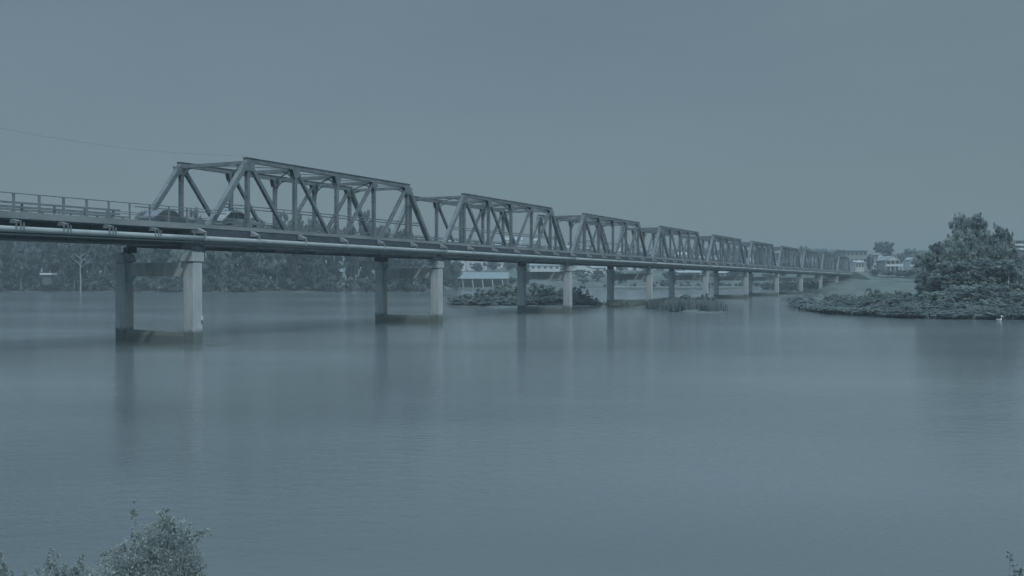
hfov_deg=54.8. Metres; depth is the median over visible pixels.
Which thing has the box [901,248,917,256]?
hill tree
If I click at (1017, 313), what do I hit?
riverside bush
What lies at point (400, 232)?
riverbank tree
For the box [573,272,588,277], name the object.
hill tree
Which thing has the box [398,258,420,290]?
riverbank tree
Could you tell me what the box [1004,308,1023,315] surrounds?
riverside bush
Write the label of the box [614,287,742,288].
river wall
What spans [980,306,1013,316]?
riverside bush
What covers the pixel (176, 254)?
riverbank tree
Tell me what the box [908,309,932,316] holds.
riverside bush
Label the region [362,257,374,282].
riverbank tree
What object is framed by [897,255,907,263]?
hill tree
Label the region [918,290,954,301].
waterside tree
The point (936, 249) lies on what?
casuarina tree
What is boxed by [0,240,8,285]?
riverbank tree
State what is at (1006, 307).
riverside bush
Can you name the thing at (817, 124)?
sky
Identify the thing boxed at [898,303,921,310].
riverside bush
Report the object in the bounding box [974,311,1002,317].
riverside bush
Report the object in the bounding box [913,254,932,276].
bank tree
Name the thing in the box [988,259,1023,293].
casuarina tree
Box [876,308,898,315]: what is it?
riverside bush
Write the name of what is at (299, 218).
riverbank tree
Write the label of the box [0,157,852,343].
truss bridge
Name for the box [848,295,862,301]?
riverside bush
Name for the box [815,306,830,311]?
riverside bush
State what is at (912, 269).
hill tree
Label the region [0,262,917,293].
riverbank
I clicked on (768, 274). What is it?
hill tree
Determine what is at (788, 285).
shore growth
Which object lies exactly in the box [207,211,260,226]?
car
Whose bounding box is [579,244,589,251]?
hillside house
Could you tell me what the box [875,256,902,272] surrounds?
gabled house
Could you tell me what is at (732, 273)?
hill tree
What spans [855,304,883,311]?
riverside bush
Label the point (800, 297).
riverside bush
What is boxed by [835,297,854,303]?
riverside bush
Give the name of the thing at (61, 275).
riverbank tree
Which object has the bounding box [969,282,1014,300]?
waterside tree
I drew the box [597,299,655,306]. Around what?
marsh grass
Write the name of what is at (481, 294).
island shrub
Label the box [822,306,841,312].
riverside bush
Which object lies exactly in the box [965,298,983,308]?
riverside bush
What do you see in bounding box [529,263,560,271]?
long hall
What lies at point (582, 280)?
hill tree
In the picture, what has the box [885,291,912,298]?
riverside bush
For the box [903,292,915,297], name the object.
riverside bush
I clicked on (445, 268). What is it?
riverbank tree
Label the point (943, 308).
riverside bush
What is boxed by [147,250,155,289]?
riverbank tree
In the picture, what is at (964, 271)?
casuarina tree
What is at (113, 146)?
overhead cable
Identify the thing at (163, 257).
riverbank tree
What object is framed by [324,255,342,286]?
riverbank tree
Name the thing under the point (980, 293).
waterside tree
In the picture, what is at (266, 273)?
riverbank tree
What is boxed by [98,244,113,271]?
riverbank tree
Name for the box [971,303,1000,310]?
riverside bush
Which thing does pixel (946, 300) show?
riverside bush
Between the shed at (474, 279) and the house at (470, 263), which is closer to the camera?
the shed at (474, 279)
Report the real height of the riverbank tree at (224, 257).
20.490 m
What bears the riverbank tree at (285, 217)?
on the riverbank at (883, 282)
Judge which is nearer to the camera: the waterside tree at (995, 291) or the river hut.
the waterside tree at (995, 291)
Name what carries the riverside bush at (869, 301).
on the riverbank at (858, 293)
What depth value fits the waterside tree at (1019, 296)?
126.07 m
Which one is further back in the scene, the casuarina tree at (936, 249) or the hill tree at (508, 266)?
the hill tree at (508, 266)
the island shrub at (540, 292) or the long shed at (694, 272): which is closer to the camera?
the island shrub at (540, 292)
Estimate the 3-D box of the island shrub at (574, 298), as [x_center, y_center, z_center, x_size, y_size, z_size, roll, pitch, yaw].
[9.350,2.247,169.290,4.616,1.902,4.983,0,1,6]
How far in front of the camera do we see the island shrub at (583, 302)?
170.50 m
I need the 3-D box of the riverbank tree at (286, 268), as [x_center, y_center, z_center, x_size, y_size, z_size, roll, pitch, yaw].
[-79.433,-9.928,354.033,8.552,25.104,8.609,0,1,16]
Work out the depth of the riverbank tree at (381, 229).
375.87 m
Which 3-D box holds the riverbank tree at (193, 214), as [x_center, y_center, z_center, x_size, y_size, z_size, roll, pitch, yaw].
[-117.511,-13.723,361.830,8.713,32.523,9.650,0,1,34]
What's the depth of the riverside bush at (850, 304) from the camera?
138.77 m
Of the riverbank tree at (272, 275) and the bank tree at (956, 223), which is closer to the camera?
the bank tree at (956, 223)
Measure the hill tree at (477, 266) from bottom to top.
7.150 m
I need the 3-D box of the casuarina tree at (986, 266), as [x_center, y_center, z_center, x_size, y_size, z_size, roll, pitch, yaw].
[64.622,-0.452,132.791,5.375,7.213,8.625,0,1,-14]
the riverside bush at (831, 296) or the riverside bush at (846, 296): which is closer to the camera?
the riverside bush at (846, 296)
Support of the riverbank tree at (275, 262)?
on the riverbank at (883, 282)
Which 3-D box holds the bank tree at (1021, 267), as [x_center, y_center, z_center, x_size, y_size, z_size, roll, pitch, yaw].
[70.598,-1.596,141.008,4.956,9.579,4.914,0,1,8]
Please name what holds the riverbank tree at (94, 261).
on the riverbank at (883, 282)
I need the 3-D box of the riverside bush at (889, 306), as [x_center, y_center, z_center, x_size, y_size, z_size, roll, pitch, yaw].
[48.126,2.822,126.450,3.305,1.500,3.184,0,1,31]
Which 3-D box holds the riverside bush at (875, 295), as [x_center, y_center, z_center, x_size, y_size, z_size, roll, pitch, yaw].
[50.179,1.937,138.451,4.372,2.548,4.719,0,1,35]
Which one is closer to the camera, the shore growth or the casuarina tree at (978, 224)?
the casuarina tree at (978, 224)
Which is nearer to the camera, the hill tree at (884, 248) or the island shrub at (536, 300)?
the island shrub at (536, 300)
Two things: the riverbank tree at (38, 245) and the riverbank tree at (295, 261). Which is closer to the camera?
the riverbank tree at (295, 261)
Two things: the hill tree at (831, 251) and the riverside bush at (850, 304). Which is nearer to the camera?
the riverside bush at (850, 304)
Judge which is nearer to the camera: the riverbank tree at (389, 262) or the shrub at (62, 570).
the shrub at (62, 570)
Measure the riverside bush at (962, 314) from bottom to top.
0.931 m
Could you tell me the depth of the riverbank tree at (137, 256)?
349.15 m
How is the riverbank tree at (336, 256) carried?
on the riverbank at (883, 282)
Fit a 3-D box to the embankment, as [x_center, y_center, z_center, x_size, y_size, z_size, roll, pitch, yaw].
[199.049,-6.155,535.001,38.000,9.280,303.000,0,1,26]
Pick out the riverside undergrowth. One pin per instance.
(162, 285)
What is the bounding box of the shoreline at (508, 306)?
[451,304,601,307]
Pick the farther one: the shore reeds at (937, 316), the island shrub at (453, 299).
the island shrub at (453, 299)
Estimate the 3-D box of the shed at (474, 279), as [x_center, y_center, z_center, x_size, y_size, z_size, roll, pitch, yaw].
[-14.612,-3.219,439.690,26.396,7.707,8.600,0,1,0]
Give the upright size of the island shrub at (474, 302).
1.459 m
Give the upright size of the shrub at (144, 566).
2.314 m
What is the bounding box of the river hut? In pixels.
[40,273,56,284]
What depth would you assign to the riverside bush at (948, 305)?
121.86 m
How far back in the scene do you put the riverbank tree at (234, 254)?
350.58 m
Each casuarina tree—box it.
[913,251,943,291]
[917,284,940,299]
[928,261,963,292]
[930,241,945,287]
[948,259,996,291]
[951,213,969,241]
[968,212,989,251]
[972,258,1000,289]
[987,222,1009,266]
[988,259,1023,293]
[997,228,1023,290]
[1009,284,1023,291]
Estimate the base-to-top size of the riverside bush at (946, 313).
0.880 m
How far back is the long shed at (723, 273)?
499.96 m
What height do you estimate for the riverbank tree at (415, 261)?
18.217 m
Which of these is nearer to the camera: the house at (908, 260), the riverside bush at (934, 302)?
the riverside bush at (934, 302)
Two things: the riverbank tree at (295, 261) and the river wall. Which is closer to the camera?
the riverbank tree at (295, 261)
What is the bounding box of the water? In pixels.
[0,289,1023,575]
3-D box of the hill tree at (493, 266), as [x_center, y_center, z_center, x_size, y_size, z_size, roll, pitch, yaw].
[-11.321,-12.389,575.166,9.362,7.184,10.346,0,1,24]
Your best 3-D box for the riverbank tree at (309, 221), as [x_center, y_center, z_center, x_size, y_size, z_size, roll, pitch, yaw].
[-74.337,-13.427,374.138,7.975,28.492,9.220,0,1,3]
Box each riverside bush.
[785,296,807,300]
[789,304,803,308]
[800,304,821,309]
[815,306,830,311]
[822,294,837,301]
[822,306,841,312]
[823,298,843,303]
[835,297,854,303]
[838,302,854,307]
[838,307,856,313]
[839,294,858,299]
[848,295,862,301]
[853,293,886,303]
[854,297,885,307]
[854,308,869,313]
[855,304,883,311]
[863,288,890,296]
[863,308,883,313]
[875,297,903,306]
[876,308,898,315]
[879,299,898,307]
[879,304,897,309]
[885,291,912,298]
[886,293,906,298]
[886,309,910,316]
[892,298,918,305]
[897,309,921,316]
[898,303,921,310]
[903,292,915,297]
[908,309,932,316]
[919,300,939,305]
[920,303,931,310]
[925,309,940,316]
[930,303,956,310]
[930,310,966,317]
[936,302,958,310]
[939,297,956,305]
[948,303,972,309]
[951,310,971,317]
[955,310,984,316]
[960,301,977,307]
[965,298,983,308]
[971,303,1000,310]
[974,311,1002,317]
[979,297,1000,304]
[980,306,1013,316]
[984,298,1014,304]
[984,304,1017,309]
[995,304,1020,312]
[1003,309,1023,316]
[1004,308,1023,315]
[1010,299,1023,305]
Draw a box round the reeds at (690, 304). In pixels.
[646,297,728,311]
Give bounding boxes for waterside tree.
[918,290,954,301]
[939,284,981,303]
[962,288,991,301]
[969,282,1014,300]
[1004,292,1023,302]
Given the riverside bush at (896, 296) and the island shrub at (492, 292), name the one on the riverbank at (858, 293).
the riverside bush at (896, 296)
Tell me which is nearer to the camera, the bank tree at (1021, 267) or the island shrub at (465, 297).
the bank tree at (1021, 267)
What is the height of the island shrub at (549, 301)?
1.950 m
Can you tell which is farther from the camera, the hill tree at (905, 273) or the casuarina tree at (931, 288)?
the hill tree at (905, 273)
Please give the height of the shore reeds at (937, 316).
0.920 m
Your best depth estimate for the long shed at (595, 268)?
544.92 m
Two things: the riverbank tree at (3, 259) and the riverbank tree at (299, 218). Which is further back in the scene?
the riverbank tree at (299, 218)
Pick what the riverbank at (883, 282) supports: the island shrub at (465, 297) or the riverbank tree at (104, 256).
the riverbank tree at (104, 256)
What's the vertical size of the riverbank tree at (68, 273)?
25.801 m
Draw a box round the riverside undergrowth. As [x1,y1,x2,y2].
[0,272,427,291]
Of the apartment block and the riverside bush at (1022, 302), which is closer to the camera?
the riverside bush at (1022, 302)
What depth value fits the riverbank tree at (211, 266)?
347.85 m
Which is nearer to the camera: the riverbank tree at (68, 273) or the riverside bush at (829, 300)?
the riverside bush at (829, 300)
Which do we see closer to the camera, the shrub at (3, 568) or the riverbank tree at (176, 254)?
the shrub at (3, 568)
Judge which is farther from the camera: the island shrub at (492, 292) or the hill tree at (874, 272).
the hill tree at (874, 272)
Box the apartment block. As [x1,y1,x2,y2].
[1014,240,1023,254]
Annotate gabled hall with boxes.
[573,265,591,274]
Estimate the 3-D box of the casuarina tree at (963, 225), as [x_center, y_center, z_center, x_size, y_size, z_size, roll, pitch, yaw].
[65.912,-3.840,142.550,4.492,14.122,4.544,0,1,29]
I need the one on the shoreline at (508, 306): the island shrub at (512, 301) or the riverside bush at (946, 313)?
the island shrub at (512, 301)
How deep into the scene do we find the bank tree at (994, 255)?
136.56 m
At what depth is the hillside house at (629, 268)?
599.92 m
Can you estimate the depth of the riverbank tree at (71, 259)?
353.49 m
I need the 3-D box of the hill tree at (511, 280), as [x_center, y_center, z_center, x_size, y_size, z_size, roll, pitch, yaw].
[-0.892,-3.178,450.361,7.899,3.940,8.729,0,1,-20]
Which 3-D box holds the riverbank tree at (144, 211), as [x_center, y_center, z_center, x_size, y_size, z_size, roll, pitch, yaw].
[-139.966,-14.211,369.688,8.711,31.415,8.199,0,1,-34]
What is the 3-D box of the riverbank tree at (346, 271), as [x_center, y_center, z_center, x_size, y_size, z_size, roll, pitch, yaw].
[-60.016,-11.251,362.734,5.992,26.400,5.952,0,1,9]
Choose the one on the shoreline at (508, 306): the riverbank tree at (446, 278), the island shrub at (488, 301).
the island shrub at (488, 301)
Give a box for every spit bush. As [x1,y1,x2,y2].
[643,299,653,307]
[660,296,681,303]
[676,294,691,300]
[695,293,709,300]
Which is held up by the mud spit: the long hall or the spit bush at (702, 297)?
the spit bush at (702, 297)
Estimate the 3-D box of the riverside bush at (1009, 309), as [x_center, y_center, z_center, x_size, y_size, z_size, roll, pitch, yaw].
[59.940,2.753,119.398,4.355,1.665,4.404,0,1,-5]
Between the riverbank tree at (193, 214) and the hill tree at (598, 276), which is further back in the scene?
the hill tree at (598, 276)
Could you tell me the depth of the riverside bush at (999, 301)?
123.27 m
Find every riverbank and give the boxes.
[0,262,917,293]
[805,291,1023,319]
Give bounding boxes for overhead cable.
[1,128,228,155]
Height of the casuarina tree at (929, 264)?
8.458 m
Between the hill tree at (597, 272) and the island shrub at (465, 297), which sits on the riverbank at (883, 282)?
the hill tree at (597, 272)
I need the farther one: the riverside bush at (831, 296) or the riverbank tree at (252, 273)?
the riverbank tree at (252, 273)
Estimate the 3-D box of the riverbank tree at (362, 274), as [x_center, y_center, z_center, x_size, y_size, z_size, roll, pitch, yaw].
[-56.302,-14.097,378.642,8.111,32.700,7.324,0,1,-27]
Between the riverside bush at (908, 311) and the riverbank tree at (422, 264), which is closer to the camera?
the riverside bush at (908, 311)
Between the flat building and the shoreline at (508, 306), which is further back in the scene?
the flat building
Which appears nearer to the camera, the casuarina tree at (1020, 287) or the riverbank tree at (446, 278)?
the casuarina tree at (1020, 287)
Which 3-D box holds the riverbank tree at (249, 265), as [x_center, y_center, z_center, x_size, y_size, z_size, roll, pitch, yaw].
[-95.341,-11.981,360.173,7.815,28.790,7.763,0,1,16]
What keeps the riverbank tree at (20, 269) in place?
on the riverbank at (883, 282)
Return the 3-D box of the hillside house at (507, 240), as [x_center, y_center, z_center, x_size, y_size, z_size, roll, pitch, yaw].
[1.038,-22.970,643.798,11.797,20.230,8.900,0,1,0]
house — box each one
[454,260,466,270]
[468,261,481,270]
[505,237,522,267]
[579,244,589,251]
[627,250,636,269]
[849,261,864,271]
[868,260,875,271]
[872,252,883,259]
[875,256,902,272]
[904,257,915,268]
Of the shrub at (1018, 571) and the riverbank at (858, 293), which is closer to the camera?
the shrub at (1018, 571)
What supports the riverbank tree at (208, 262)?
on the riverbank at (883, 282)
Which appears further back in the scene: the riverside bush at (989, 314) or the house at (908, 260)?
the house at (908, 260)
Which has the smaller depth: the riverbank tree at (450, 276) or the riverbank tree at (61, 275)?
the riverbank tree at (61, 275)
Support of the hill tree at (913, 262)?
on the riverbank at (883, 282)
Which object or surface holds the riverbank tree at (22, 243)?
on the riverbank at (883, 282)
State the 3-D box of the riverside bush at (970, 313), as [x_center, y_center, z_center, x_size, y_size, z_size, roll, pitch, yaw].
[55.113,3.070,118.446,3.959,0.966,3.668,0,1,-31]
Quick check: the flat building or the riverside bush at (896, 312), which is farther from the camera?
the flat building
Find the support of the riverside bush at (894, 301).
on the riverbank at (858, 293)
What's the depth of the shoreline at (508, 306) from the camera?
166.47 m
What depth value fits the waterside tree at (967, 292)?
127.03 m
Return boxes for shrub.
[0,551,14,575]
[21,546,81,575]
[67,499,212,575]
[444,295,461,305]
[455,294,472,304]
[463,298,483,304]
[468,288,497,302]
[477,296,495,305]
[486,285,504,298]
[492,296,507,304]
[494,283,526,299]
[504,295,529,305]
[526,282,562,304]
[526,285,539,296]
[526,296,548,304]
[541,296,559,304]
[543,285,562,302]
[555,296,579,304]
[560,286,589,301]
[575,299,590,304]
[578,293,593,303]
[585,297,601,304]
[1006,551,1023,575]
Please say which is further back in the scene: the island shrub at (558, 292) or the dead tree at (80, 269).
the dead tree at (80, 269)
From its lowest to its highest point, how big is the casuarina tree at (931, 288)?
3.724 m
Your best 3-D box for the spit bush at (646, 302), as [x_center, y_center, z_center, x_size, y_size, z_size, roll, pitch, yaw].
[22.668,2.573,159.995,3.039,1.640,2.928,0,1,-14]
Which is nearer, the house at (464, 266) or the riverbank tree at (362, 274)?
the riverbank tree at (362, 274)
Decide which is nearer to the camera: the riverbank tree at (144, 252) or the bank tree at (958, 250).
the bank tree at (958, 250)
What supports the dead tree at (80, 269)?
in the water
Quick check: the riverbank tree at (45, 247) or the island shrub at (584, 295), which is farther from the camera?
the riverbank tree at (45, 247)
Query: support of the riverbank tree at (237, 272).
on the riverbank at (883, 282)
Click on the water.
(320, 435)
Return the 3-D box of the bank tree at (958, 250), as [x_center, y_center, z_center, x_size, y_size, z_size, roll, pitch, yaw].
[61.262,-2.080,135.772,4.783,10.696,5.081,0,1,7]
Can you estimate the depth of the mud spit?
142.84 m
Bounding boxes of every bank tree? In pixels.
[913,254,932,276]
[913,268,936,291]
[938,235,975,285]
[948,212,971,236]
[952,227,991,264]
[981,241,1017,285]
[1012,248,1023,282]
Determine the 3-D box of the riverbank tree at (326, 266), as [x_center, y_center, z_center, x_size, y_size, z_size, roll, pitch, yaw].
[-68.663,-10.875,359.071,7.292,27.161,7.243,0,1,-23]
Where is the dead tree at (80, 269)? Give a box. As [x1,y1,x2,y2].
[75,254,88,291]
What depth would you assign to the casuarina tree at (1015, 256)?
138.35 m
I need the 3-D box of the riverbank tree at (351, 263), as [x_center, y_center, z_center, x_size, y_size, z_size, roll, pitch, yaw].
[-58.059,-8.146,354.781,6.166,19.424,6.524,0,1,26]
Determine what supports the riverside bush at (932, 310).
on the riverbank at (858, 293)
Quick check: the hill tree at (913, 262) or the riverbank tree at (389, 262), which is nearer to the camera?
the riverbank tree at (389, 262)
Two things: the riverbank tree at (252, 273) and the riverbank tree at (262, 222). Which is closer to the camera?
the riverbank tree at (252, 273)
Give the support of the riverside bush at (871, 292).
on the riverbank at (858, 293)
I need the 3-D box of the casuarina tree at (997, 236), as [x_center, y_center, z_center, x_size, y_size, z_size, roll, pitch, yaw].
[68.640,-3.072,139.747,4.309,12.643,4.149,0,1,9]
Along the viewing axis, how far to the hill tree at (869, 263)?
439.51 m
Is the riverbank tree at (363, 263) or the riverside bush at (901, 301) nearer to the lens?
the riverside bush at (901, 301)
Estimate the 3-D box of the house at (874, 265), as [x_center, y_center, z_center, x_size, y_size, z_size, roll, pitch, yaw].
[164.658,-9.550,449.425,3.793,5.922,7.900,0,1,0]
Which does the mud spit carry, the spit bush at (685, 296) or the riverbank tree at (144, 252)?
the spit bush at (685, 296)
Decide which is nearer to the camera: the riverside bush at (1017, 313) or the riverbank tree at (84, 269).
the riverside bush at (1017, 313)
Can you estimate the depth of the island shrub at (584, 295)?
172.81 m
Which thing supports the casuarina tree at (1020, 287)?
on the riverbank at (858, 293)
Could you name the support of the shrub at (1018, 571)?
on the near riverbank
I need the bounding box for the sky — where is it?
[0,0,1023,271]
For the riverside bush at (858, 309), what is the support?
on the riverbank at (858, 293)
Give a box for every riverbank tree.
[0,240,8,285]
[0,241,17,289]
[7,242,36,287]
[16,241,30,280]
[19,249,48,289]
[23,241,43,283]
[38,242,54,290]
[42,243,58,272]
[49,242,68,290]
[58,243,87,287]
[66,243,84,288]
[78,243,92,289]
[82,243,100,289]
[91,244,115,290]
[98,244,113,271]
[111,245,125,279]
[121,246,146,289]
[134,208,146,219]
[137,248,152,290]
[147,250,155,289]
[153,249,173,284]
[168,249,184,262]
[184,207,198,222]
[202,250,219,290]
[202,253,220,277]
[213,253,220,276]
[215,251,235,291]
[227,252,237,286]
[229,252,251,290]
[242,252,264,289]
[246,217,260,283]
[255,253,268,290]
[258,218,270,286]
[263,253,290,289]
[263,269,269,289]
[269,222,286,289]
[280,210,287,274]
[280,229,302,284]
[284,254,304,290]
[297,213,303,274]
[307,216,324,258]
[310,255,326,290]
[315,225,328,279]
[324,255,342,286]
[330,227,342,266]
[342,256,359,289]
[343,224,355,288]
[355,209,370,283]
[356,233,375,270]
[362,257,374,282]
[370,225,390,235]
[371,257,392,287]
[396,258,419,268]
[397,228,413,238]
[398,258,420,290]
[408,259,429,286]
[424,259,431,287]
[442,263,449,280]
[443,260,448,288]
[443,260,459,286]
[451,260,463,288]
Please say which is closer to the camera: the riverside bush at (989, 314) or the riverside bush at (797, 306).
the riverside bush at (989, 314)
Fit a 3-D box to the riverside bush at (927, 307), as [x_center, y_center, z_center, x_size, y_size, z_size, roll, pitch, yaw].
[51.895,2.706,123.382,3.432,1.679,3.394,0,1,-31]
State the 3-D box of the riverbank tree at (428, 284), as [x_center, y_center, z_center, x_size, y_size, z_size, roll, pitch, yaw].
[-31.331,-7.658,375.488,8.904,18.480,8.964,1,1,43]
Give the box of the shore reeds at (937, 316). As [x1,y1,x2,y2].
[787,305,1023,318]
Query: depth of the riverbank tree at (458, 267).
423.59 m
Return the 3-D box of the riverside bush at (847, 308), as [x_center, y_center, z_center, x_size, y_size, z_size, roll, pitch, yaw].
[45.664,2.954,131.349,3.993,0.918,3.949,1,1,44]
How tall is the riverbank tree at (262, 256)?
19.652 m
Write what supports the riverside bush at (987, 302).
on the riverbank at (858, 293)
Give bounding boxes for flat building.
[836,250,866,270]
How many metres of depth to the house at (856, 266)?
439.95 m
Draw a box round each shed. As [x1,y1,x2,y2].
[453,272,508,287]
[590,266,605,273]
[675,271,701,274]
[718,271,740,275]
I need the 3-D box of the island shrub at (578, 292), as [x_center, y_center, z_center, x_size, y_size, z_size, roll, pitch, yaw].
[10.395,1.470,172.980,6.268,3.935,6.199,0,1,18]
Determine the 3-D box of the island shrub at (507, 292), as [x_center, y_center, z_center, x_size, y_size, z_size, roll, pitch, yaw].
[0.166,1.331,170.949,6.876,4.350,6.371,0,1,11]
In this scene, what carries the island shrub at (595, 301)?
on the shoreline at (508, 306)
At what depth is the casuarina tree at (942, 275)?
133.35 m
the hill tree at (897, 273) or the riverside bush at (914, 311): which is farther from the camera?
the hill tree at (897, 273)
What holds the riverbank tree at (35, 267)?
on the riverbank at (883, 282)
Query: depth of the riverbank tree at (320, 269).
348.70 m
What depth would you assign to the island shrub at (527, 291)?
173.50 m
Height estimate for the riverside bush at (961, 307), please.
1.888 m
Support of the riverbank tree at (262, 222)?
on the riverbank at (883, 282)
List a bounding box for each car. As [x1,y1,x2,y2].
[138,210,193,222]
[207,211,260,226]
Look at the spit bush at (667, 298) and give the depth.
156.12 m
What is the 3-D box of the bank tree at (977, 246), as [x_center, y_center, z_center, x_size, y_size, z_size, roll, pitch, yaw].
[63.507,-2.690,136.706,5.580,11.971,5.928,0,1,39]
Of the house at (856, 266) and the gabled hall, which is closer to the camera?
the house at (856, 266)
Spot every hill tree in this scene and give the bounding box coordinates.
[470,262,486,271]
[487,262,501,270]
[503,263,516,271]
[508,277,516,283]
[573,269,586,274]
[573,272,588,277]
[577,277,589,284]
[590,270,603,280]
[591,274,604,279]
[728,271,738,275]
[761,273,773,276]
[799,246,810,257]
[814,248,829,258]
[827,249,839,255]
[864,257,873,271]
[870,268,880,275]
[873,241,894,255]
[875,269,896,275]
[891,269,903,276]
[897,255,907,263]
[900,270,913,276]
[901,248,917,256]
[908,266,921,273]
[911,258,919,264]
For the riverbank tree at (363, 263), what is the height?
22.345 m
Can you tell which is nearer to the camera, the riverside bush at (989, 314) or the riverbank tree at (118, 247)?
the riverside bush at (989, 314)
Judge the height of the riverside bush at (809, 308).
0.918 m
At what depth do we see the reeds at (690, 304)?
144.76 m
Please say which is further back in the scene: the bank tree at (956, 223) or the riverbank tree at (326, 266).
the riverbank tree at (326, 266)
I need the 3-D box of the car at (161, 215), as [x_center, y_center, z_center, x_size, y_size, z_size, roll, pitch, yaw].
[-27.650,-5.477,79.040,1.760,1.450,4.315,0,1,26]
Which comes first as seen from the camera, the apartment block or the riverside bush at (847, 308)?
the riverside bush at (847, 308)
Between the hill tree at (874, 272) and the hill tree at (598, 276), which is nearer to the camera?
the hill tree at (874, 272)
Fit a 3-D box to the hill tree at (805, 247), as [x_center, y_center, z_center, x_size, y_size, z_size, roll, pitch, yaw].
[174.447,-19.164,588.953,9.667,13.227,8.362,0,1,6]
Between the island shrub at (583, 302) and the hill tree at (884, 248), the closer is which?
the island shrub at (583, 302)
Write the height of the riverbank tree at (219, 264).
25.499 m
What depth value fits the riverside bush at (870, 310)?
126.16 m
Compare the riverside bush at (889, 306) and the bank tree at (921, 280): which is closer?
the riverside bush at (889, 306)
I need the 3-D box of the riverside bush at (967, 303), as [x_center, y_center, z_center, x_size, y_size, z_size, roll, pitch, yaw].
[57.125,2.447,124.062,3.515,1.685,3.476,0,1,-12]
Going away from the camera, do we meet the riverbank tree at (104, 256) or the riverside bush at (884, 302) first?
the riverside bush at (884, 302)
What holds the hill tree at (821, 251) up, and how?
on the riverbank at (883, 282)
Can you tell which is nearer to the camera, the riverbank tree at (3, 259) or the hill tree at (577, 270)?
the riverbank tree at (3, 259)
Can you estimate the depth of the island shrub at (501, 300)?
166.65 m
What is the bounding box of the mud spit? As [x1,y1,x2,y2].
[612,305,725,312]
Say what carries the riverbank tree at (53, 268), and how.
on the riverbank at (883, 282)
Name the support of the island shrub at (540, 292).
on the shoreline at (508, 306)
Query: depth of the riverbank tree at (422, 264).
355.50 m
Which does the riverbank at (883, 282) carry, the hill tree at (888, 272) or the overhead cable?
the hill tree at (888, 272)
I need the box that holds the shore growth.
[603,280,828,290]
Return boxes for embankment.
[813,272,871,279]

